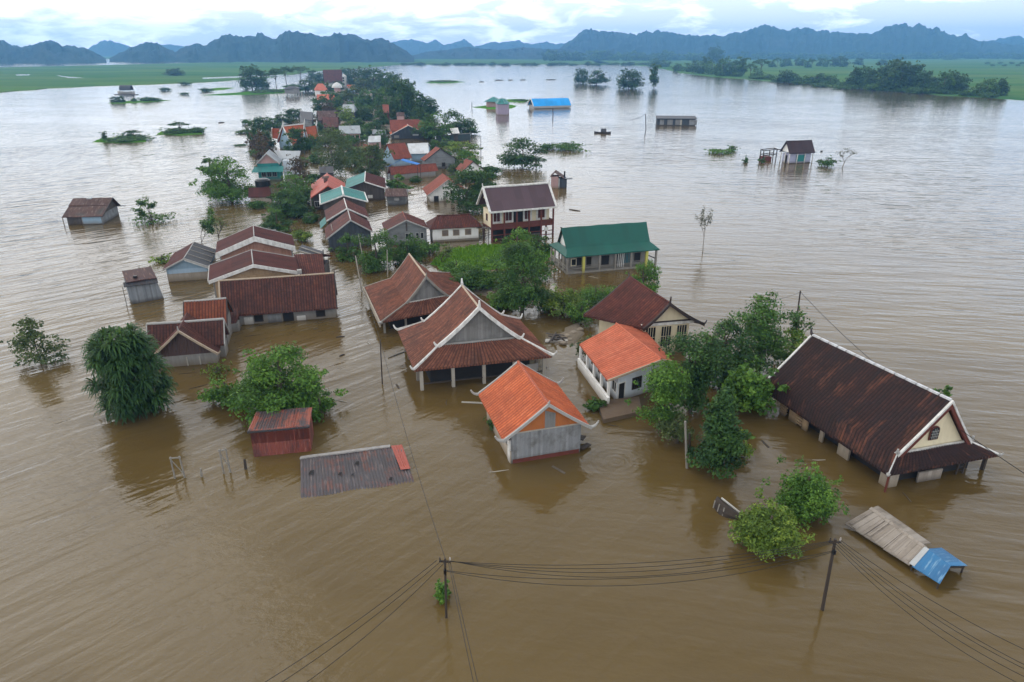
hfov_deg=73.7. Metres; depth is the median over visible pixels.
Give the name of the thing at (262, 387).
round tree
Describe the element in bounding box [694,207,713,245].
bare tree
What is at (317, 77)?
tree
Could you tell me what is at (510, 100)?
grass islet
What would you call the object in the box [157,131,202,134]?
grass islet
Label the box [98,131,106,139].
islet tree
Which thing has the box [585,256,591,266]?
window
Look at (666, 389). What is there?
feathery tree
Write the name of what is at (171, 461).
trestle
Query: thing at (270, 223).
bush
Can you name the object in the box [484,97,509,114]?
green roofed villa
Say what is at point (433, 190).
pale house
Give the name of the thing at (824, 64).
tree
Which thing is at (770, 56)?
belt tree
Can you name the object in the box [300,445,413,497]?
sunken roof
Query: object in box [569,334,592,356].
bush
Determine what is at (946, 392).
sparse tree
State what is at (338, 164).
tree
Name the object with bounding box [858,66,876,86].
tree
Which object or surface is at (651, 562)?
power line
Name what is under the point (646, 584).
power line
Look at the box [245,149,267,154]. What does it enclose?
water bush
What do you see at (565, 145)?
reed bed
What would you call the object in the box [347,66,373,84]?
tree
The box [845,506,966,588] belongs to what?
sunken shed
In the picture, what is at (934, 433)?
window
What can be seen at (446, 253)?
sparse tree
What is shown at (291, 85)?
bush
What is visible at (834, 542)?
power pole
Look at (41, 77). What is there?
field
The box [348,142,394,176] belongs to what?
tree
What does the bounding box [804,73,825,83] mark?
tree
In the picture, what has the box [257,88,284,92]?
bush
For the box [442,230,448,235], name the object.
window
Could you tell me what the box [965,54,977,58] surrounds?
belt tree
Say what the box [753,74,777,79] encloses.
tree
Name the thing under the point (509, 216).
window
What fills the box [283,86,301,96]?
stilt pavilion
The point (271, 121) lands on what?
tree
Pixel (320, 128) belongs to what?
tree
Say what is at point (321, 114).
rusty roofed house
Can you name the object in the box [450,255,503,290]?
shrub
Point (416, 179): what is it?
village bush
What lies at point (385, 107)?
narrow house
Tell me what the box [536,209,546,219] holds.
window
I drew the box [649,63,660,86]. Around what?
lake tree
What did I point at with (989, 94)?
shore bush
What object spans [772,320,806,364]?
bush
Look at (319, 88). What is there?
pavilion
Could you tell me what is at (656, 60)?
tree
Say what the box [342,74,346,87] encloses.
white tower
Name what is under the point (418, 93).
tree
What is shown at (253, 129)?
tree
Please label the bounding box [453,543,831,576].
power line
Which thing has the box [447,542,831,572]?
power line
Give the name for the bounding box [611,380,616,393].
window
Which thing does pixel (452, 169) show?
village bush
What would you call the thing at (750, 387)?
creeper mound
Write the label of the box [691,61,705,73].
tree
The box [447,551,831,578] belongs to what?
power line
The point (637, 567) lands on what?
power line
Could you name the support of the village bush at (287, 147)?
on the water at (896, 243)
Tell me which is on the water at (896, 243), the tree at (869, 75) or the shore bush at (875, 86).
the shore bush at (875, 86)
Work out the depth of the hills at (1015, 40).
3248.84 m
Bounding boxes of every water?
[0,59,1023,681]
[203,75,283,78]
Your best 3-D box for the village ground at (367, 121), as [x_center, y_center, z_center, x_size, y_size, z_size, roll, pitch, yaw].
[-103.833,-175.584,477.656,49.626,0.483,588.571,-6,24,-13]
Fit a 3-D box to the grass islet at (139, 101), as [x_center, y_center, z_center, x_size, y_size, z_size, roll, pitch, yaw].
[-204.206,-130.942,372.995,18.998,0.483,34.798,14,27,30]
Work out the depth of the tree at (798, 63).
1186.76 m
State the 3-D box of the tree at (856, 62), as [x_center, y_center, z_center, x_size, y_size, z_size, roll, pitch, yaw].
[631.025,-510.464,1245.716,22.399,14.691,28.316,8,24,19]
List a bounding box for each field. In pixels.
[0,59,606,92]
[594,58,1023,99]
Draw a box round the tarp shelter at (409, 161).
[386,159,420,179]
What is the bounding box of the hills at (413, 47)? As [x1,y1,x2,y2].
[391,39,565,54]
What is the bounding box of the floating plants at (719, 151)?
[704,148,740,154]
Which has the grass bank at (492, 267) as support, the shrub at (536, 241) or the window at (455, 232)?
the shrub at (536, 241)
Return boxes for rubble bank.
[463,270,541,308]
[554,322,584,344]
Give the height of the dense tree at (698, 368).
7.657 m
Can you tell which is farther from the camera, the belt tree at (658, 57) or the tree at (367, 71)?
the belt tree at (658, 57)
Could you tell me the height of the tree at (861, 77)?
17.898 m
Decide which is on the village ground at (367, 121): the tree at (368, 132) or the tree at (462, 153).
the tree at (368, 132)
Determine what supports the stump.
in the water at (896, 243)
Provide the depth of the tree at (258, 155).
172.41 m
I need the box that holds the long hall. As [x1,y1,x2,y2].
[767,328,1003,491]
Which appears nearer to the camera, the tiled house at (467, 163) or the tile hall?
the tile hall
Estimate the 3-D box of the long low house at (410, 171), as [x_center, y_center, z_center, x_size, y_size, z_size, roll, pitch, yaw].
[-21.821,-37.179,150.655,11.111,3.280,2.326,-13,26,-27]
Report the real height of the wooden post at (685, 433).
4.151 m
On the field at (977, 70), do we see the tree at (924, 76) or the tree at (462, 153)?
the tree at (924, 76)
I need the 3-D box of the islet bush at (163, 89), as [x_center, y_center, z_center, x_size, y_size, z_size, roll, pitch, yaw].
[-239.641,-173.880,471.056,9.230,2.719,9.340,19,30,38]
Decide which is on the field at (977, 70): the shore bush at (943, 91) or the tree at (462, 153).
the shore bush at (943, 91)
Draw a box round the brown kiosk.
[550,170,572,187]
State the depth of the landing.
52.93 m
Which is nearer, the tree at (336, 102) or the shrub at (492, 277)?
the shrub at (492, 277)
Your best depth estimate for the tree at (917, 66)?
457.72 m
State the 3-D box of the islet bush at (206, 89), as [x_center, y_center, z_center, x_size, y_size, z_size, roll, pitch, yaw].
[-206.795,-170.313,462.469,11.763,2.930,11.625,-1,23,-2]
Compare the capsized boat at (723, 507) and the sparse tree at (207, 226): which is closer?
the capsized boat at (723, 507)
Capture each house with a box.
[146,312,230,367]
[162,241,215,281]
[183,297,232,343]
[207,249,301,297]
[215,225,322,260]
[218,270,337,331]
[248,186,271,203]
[251,149,300,179]
[310,173,344,209]
[317,94,334,105]
[317,110,336,124]
[319,185,367,217]
[320,198,369,228]
[322,117,338,132]
[325,209,372,251]
[342,104,356,117]
[345,171,385,199]
[363,144,374,158]
[368,135,380,148]
[382,104,389,124]
[382,143,411,165]
[382,211,428,244]
[387,163,437,179]
[390,119,430,137]
[396,112,403,119]
[407,143,430,161]
[421,146,456,167]
[423,173,463,201]
[455,158,482,175]
[470,360,598,463]
[476,179,556,241]
[549,222,659,274]
[577,322,671,403]
[583,273,706,352]
[779,140,814,163]
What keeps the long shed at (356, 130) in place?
on the water at (896, 243)
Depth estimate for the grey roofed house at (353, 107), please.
270.23 m
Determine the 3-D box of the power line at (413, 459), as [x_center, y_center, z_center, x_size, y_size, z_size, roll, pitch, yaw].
[-7.026,5.392,44.490,0.028,0.866,26.996,-7,24,-15]
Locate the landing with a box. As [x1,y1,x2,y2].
[599,397,640,422]
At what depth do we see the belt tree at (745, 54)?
1930.73 m
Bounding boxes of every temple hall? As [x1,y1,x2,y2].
[323,69,342,85]
[393,278,556,390]
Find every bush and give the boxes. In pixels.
[0,315,70,366]
[100,133,158,141]
[128,208,191,226]
[137,96,161,100]
[148,253,171,263]
[158,127,195,134]
[159,87,170,90]
[176,81,191,84]
[183,126,206,132]
[195,377,239,405]
[197,87,213,91]
[235,129,251,132]
[240,119,251,123]
[244,199,268,208]
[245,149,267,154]
[246,90,269,92]
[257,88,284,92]
[258,205,296,231]
[282,84,300,87]
[282,141,296,150]
[289,227,313,241]
[300,156,309,165]
[302,213,321,222]
[303,172,319,181]
[305,390,341,422]
[308,150,328,162]
[309,81,333,91]
[314,136,331,145]
[336,145,352,156]
[337,134,365,145]
[337,154,365,166]
[349,116,365,125]
[351,129,367,140]
[351,145,363,156]
[360,122,372,128]
[365,155,386,165]
[380,126,389,134]
[409,176,422,181]
[418,239,449,253]
[429,139,444,148]
[430,80,458,81]
[433,578,451,604]
[438,138,454,145]
[445,163,459,174]
[481,164,501,173]
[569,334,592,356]
[654,405,701,443]
[726,145,737,149]
[727,486,814,562]
[729,71,743,76]
[739,429,755,461]
[761,454,850,527]
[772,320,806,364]
[791,80,804,83]
[810,82,830,86]
[816,155,840,166]
[831,85,854,88]
[841,84,863,88]
[863,83,887,90]
[907,88,934,93]
[935,89,955,94]
[956,89,975,95]
[976,91,1003,97]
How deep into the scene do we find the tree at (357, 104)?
282.38 m
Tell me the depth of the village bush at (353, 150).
177.65 m
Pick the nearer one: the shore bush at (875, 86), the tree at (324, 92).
the tree at (324, 92)
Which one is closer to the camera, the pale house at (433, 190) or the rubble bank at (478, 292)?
the rubble bank at (478, 292)
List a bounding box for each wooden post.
[684,421,687,468]
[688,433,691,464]
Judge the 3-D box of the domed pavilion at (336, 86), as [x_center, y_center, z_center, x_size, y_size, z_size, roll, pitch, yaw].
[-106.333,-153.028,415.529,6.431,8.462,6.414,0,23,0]
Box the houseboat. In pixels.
[114,85,138,94]
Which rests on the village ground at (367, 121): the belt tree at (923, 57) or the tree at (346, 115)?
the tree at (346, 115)
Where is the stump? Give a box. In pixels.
[243,459,246,469]
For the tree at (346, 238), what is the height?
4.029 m
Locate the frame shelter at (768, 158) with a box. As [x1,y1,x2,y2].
[759,148,780,160]
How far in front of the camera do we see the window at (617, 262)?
88.38 m
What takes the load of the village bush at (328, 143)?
on the water at (896, 243)
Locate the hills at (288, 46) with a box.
[175,30,413,62]
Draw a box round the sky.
[0,0,1023,48]
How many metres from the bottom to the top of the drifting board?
0.060 m
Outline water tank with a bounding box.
[255,178,271,199]
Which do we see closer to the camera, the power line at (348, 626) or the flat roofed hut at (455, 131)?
the power line at (348, 626)
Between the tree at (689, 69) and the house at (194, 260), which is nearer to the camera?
the house at (194, 260)
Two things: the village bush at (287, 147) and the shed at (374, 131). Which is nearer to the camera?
the village bush at (287, 147)
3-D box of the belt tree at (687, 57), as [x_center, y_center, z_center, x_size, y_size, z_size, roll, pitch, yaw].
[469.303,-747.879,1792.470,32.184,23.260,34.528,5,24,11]
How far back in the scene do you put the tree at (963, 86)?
431.41 m
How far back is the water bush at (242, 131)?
230.53 m
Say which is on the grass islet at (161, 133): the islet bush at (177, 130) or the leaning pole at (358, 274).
the islet bush at (177, 130)
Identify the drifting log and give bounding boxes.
[461,401,482,403]
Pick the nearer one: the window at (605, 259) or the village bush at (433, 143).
the window at (605, 259)
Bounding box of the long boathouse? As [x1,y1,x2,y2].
[655,115,696,125]
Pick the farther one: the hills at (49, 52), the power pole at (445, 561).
the hills at (49, 52)
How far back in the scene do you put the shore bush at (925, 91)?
436.18 m
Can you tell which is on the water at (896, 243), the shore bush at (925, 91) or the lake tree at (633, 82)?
the lake tree at (633, 82)
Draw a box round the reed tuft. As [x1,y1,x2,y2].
[582,396,606,411]
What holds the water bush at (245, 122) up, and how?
on the water at (896, 243)
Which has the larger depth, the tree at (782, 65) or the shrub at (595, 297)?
the tree at (782, 65)
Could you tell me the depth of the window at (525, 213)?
101.82 m
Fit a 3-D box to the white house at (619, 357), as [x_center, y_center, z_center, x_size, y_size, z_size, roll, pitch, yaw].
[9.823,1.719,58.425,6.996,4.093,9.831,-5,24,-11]
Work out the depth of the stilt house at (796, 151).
169.49 m
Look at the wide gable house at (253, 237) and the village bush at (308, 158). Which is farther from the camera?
the village bush at (308, 158)
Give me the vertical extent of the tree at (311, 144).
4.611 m
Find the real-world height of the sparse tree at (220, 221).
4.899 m
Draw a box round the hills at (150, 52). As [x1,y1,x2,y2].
[109,42,175,61]
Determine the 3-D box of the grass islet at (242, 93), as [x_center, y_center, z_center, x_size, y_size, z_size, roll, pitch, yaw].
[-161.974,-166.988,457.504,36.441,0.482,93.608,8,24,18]
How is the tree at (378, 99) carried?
on the village ground at (367, 121)
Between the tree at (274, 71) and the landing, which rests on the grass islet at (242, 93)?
the tree at (274, 71)
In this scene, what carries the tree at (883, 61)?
on the field at (977, 70)
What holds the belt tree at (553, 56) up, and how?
on the field at (41, 77)
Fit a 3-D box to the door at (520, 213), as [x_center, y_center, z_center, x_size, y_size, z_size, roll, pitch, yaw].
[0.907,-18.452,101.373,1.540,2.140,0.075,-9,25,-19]
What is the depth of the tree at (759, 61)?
771.86 m
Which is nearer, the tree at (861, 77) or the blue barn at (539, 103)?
the blue barn at (539, 103)
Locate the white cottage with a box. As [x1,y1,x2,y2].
[426,213,481,241]
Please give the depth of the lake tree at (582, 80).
568.76 m
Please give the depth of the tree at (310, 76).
642.76 m
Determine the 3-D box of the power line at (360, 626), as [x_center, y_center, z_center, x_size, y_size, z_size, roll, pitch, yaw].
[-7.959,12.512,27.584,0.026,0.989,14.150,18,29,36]
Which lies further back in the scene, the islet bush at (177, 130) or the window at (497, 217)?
the islet bush at (177, 130)
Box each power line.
[265,560,436,681]
[282,561,440,681]
[307,563,443,681]
[380,341,444,556]
[440,541,828,564]
[443,542,826,568]
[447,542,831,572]
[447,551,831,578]
[447,552,831,585]
[448,562,473,681]
[450,563,477,681]
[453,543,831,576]
[803,295,1023,472]
[832,543,1015,681]
[836,544,1023,676]
[838,543,1023,668]
[840,542,1023,664]
[842,541,1022,648]
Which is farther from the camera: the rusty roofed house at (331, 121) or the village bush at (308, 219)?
the rusty roofed house at (331, 121)
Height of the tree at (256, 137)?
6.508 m
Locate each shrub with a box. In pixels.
[439,259,474,276]
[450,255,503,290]
[475,254,520,289]
[480,289,514,310]
[518,250,557,280]
[529,234,553,252]
[536,283,560,312]
[542,286,589,317]
[563,295,595,326]
[566,284,615,308]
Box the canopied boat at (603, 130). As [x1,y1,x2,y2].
[594,128,610,133]
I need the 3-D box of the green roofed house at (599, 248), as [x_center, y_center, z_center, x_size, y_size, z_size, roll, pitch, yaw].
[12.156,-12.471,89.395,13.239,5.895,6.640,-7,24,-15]
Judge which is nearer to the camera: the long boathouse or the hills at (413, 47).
the long boathouse
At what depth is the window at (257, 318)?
70.29 m
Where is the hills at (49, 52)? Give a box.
[0,40,106,63]
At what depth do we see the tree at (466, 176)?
117.28 m
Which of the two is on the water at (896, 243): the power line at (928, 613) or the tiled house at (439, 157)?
the tiled house at (439, 157)
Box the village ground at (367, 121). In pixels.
[333,77,430,131]
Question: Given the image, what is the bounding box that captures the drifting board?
[551,465,565,473]
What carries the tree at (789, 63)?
on the field at (977, 70)
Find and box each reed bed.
[537,142,554,149]
[549,141,591,151]
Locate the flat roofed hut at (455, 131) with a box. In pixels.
[450,128,458,139]
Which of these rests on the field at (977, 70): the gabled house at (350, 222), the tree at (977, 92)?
the tree at (977, 92)
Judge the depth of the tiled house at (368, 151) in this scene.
175.35 m
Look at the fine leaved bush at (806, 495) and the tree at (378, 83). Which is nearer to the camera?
the fine leaved bush at (806, 495)
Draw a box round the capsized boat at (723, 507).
[713,496,742,519]
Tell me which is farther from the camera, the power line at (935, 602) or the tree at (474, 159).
the tree at (474, 159)
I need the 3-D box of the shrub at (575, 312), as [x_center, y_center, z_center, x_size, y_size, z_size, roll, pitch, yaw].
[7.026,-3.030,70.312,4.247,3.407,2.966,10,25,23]
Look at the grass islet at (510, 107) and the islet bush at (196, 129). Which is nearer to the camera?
the islet bush at (196, 129)
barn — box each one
[389,124,424,138]
[527,98,570,108]
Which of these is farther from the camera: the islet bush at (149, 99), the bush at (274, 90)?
the bush at (274, 90)
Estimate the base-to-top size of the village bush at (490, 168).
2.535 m
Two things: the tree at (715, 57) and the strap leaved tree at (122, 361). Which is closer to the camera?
the strap leaved tree at (122, 361)
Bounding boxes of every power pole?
[380,340,382,383]
[439,557,450,617]
[796,290,800,326]
[820,537,840,610]
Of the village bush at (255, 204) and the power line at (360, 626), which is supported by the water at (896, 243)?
the village bush at (255, 204)
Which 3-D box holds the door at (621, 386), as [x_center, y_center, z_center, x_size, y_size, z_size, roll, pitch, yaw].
[8.760,4.127,54.683,0.740,1.840,0.075,-14,27,-29]
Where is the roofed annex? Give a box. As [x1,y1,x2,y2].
[294,250,331,273]
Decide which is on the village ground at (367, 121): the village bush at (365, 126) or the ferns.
the village bush at (365, 126)
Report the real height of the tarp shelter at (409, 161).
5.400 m
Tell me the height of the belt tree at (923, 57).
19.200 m
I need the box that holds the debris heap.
[545,332,567,342]
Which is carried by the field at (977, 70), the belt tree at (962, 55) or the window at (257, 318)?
the belt tree at (962, 55)
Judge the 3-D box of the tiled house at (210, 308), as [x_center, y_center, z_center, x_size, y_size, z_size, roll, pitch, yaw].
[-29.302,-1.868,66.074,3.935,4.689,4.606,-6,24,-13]
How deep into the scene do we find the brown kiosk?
139.01 m
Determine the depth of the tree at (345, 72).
591.37 m
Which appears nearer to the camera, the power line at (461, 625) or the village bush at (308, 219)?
the power line at (461, 625)
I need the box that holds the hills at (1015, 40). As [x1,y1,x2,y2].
[990,35,1023,44]
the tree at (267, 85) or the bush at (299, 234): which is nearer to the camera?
the bush at (299, 234)
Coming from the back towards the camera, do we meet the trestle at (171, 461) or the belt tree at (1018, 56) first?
the belt tree at (1018, 56)
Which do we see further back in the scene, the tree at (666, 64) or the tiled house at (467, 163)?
the tree at (666, 64)
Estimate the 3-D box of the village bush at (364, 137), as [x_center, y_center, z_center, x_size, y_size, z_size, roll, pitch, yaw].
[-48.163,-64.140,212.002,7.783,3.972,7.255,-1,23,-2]
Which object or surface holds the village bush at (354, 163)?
on the water at (896, 243)
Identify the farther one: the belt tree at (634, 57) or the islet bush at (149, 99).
the belt tree at (634, 57)
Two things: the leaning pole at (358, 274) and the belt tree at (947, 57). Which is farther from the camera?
the belt tree at (947, 57)
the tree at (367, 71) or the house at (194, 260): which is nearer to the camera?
the house at (194, 260)
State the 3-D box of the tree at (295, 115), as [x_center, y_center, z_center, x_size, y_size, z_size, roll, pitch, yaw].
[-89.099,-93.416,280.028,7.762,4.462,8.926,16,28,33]
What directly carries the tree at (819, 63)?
on the field at (977, 70)
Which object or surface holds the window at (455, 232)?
in the white cottage
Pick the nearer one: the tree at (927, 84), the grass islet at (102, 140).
the grass islet at (102, 140)
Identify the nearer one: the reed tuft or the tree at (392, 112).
the reed tuft
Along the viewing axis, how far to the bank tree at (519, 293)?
70.69 m
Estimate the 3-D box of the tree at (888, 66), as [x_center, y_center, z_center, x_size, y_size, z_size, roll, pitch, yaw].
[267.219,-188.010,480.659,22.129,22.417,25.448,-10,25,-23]
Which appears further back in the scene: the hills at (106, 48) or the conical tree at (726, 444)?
the hills at (106, 48)
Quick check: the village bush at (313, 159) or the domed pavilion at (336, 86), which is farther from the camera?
the domed pavilion at (336, 86)
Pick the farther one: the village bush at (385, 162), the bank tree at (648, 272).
the village bush at (385, 162)
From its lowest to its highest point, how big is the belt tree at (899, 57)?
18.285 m
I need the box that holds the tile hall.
[363,253,460,332]
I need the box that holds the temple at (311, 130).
[271,119,321,150]
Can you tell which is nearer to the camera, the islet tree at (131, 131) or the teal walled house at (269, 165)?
the teal walled house at (269, 165)
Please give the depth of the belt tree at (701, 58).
1747.59 m
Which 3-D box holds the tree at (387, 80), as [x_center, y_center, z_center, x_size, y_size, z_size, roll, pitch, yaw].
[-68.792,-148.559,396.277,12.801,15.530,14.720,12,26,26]
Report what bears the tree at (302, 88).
on the grass islet at (242, 93)
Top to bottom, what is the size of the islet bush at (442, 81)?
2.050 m
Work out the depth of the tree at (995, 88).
411.51 m
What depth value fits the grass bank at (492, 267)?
89.80 m
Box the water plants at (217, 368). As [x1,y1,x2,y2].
[193,359,231,380]
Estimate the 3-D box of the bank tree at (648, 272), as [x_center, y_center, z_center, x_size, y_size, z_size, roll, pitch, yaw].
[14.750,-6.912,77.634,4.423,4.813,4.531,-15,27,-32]
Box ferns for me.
[483,416,493,430]
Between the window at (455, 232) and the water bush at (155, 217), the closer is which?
the window at (455, 232)
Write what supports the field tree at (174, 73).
on the field at (41, 77)
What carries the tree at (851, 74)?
on the field at (977, 70)
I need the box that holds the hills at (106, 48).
[89,40,183,55]
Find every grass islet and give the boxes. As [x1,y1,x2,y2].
[94,137,145,142]
[110,100,167,102]
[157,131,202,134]
[202,88,230,91]
[210,89,304,95]
[426,81,459,82]
[475,104,515,108]
[507,99,525,101]
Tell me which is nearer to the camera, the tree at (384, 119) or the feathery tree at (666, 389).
the feathery tree at (666, 389)
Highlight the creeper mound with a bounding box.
[721,355,789,417]
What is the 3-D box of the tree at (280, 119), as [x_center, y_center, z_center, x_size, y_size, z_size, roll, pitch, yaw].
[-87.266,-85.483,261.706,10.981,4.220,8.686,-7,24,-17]
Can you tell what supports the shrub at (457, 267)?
on the rubble bank at (478, 292)
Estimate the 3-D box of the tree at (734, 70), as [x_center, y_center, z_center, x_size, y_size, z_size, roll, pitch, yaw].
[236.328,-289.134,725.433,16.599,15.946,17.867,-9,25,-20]
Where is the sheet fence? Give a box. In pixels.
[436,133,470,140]
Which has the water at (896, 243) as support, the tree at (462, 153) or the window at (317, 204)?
the tree at (462, 153)
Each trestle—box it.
[169,456,185,478]
[218,448,230,473]
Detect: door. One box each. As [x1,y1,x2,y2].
[282,312,293,320]
[513,211,522,221]
[617,381,625,398]
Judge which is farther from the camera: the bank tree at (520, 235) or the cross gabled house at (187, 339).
the bank tree at (520, 235)
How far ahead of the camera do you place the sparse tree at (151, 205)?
109.48 m
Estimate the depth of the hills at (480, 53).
2168.89 m
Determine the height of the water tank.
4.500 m
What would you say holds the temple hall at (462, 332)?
on the water at (896, 243)
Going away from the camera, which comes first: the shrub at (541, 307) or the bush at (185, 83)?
the shrub at (541, 307)
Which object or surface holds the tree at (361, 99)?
on the village ground at (367, 121)
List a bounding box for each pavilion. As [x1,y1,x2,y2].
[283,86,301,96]
[314,84,327,95]
[332,82,341,92]
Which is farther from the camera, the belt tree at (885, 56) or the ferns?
the belt tree at (885, 56)
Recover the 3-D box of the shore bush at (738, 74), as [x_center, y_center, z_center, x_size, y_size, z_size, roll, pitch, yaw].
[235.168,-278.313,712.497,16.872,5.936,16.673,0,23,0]
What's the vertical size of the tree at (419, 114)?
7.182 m
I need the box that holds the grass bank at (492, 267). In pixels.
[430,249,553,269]
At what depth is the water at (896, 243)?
49.65 m
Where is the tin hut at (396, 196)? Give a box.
[384,188,407,204]
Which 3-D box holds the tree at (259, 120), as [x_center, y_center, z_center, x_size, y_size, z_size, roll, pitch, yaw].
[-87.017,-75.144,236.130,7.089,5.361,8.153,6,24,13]
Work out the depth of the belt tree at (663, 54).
1780.04 m
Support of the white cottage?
on the water at (896, 243)
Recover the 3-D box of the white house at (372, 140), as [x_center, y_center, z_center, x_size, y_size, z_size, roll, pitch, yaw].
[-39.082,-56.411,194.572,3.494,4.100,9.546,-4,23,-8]
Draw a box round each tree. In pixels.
[79,322,178,425]
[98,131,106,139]
[109,96,118,102]
[117,95,125,102]
[120,130,142,134]
[131,194,157,220]
[162,68,185,75]
[167,121,188,127]
[188,154,254,203]
[196,156,219,179]
[199,206,216,244]
[211,216,226,239]
[219,340,348,427]
[236,63,267,90]
[244,127,270,150]
[245,120,257,139]
[248,116,272,131]
[252,137,276,160]
[257,73,270,87]
[260,129,275,148]
[261,189,316,220]
[262,117,284,126]
[266,68,286,88]
[269,171,314,203]
[274,112,297,123]
[278,127,310,150]
[279,66,293,84]
[282,109,293,117]
[283,108,299,118]
[283,154,311,186]
[291,65,309,79]
[297,78,313,90]
[304,134,322,148]
[306,70,320,79]
[309,114,318,126]
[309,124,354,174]
[311,94,331,112]
[311,122,325,133]
[312,72,322,82]
[315,90,334,100]
[318,100,338,113]
[328,90,342,105]
[328,232,363,261]
[330,97,341,113]
[334,106,355,125]
[337,84,366,101]
[339,67,352,81]
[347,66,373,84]
[347,228,401,274]
[348,89,376,106]
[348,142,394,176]
[351,65,383,87]
[353,101,371,115]
[354,77,374,92]
[357,106,374,120]
[363,120,386,135]
[369,86,397,112]
[371,107,392,126]
[372,69,398,93]
[375,101,398,118]
[375,130,389,143]
[381,71,402,97]
[381,75,417,119]
[385,174,413,189]
[391,232,428,266]
[400,87,438,117]
[408,106,426,120]
[410,112,454,139]
[417,96,441,116]
[435,108,477,133]
[435,242,452,261]
[440,160,496,214]
[443,140,482,153]
[455,149,479,163]
[469,157,485,168]
[469,168,497,195]
[493,237,554,312]
[495,226,535,268]
[496,137,551,169]
[541,49,550,60]
[549,50,561,60]
[559,50,570,60]
[569,51,585,60]
[573,68,588,83]
[586,68,610,84]
[615,68,645,89]
[624,352,693,435]
[625,259,661,292]
[630,50,645,60]
[647,58,662,63]
[649,53,666,60]
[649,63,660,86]
[655,327,739,414]
[659,59,671,66]
[660,49,671,60]
[668,53,684,60]
[672,63,683,70]
[678,62,696,71]
[684,386,755,478]
[685,52,693,59]
[690,52,704,60]
[690,316,761,389]
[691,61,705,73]
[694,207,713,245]
[702,56,709,67]
[704,59,717,73]
[706,45,725,62]
[711,58,733,75]
[722,56,737,68]
[724,291,806,373]
[729,61,741,73]
[730,53,740,58]
[736,50,748,59]
[736,56,750,72]
[743,63,757,73]
[748,67,765,76]
[749,54,762,59]
[751,58,769,68]
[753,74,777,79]
[755,52,766,58]
[763,53,780,59]
[767,59,776,66]
[776,69,794,82]
[779,59,785,66]
[785,58,793,65]
[786,74,800,81]
[789,305,814,331]
[794,52,810,59]
[795,57,804,65]
[798,75,809,82]
[803,59,811,67]
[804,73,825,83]
[810,75,833,82]
[815,58,822,65]
[818,75,839,84]
[822,59,829,66]
[829,55,850,66]
[831,81,847,85]
[836,147,856,167]
[843,51,859,58]
[844,65,866,85]
[852,58,863,64]
[852,65,872,87]
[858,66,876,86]
[867,57,903,88]
[875,68,894,88]
[877,52,895,59]
[878,58,925,90]
[878,59,886,64]
[893,60,932,87]
[894,54,910,59]
[903,86,929,92]
[911,70,932,87]
[913,77,938,87]
[915,53,929,58]
[925,75,945,92]
[926,70,958,91]
[933,385,952,396]
[938,69,967,84]
[941,55,959,59]
[953,73,972,93]
[958,51,972,58]
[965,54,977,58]
[970,81,991,95]
[971,78,1000,93]
[976,52,985,58]
[976,80,1010,95]
[994,77,1008,95]
[1014,52,1023,59]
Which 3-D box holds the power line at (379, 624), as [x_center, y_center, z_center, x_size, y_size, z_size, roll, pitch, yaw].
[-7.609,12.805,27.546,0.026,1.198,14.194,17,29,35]
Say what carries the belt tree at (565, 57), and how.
on the field at (41, 77)
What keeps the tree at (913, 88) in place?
on the field at (977, 70)
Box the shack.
[299,111,313,126]
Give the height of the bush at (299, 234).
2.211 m
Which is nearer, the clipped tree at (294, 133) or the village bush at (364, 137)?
the clipped tree at (294, 133)
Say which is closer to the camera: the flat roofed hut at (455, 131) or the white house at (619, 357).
the white house at (619, 357)
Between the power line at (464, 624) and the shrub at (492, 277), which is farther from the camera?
the shrub at (492, 277)
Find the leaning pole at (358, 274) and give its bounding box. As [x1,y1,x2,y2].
[355,256,361,291]
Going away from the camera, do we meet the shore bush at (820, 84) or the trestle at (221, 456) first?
the trestle at (221, 456)
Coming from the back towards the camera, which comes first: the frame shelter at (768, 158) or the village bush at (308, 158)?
the frame shelter at (768, 158)
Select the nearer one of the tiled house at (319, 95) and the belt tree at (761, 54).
the tiled house at (319, 95)
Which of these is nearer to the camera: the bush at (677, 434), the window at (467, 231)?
the bush at (677, 434)
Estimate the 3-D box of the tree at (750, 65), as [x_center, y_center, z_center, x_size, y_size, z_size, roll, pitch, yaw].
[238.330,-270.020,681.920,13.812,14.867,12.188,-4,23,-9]
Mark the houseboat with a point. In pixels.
(125, 88)
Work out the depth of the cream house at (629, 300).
62.95 m
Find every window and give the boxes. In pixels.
[254,315,263,321]
[314,201,319,206]
[316,310,325,316]
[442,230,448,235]
[453,229,459,235]
[465,229,470,234]
[493,213,501,223]
[505,212,513,222]
[523,210,531,220]
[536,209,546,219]
[571,258,576,265]
[575,257,581,267]
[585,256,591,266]
[600,254,609,265]
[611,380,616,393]
[616,253,621,263]
[622,253,629,263]
[632,375,641,389]
[633,252,640,262]
[645,327,655,340]
[659,325,671,346]
[675,324,687,344]
[928,426,939,440]
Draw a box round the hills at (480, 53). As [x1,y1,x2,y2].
[412,47,588,58]
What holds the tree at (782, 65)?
on the field at (977, 70)
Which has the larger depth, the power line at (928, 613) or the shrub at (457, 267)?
the shrub at (457, 267)
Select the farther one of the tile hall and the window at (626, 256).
the window at (626, 256)
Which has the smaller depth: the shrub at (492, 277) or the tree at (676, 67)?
the shrub at (492, 277)
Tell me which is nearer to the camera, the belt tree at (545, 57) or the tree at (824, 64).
the tree at (824, 64)
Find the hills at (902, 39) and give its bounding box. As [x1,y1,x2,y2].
[560,23,1023,57]
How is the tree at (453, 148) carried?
on the water at (896, 243)
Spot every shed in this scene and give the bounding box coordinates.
[62,197,122,224]
[122,266,163,304]
[247,407,313,456]
[319,166,333,177]
[339,125,360,141]
[372,129,385,138]
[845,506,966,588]
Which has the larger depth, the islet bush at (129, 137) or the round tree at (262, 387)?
the islet bush at (129, 137)
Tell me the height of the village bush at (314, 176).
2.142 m

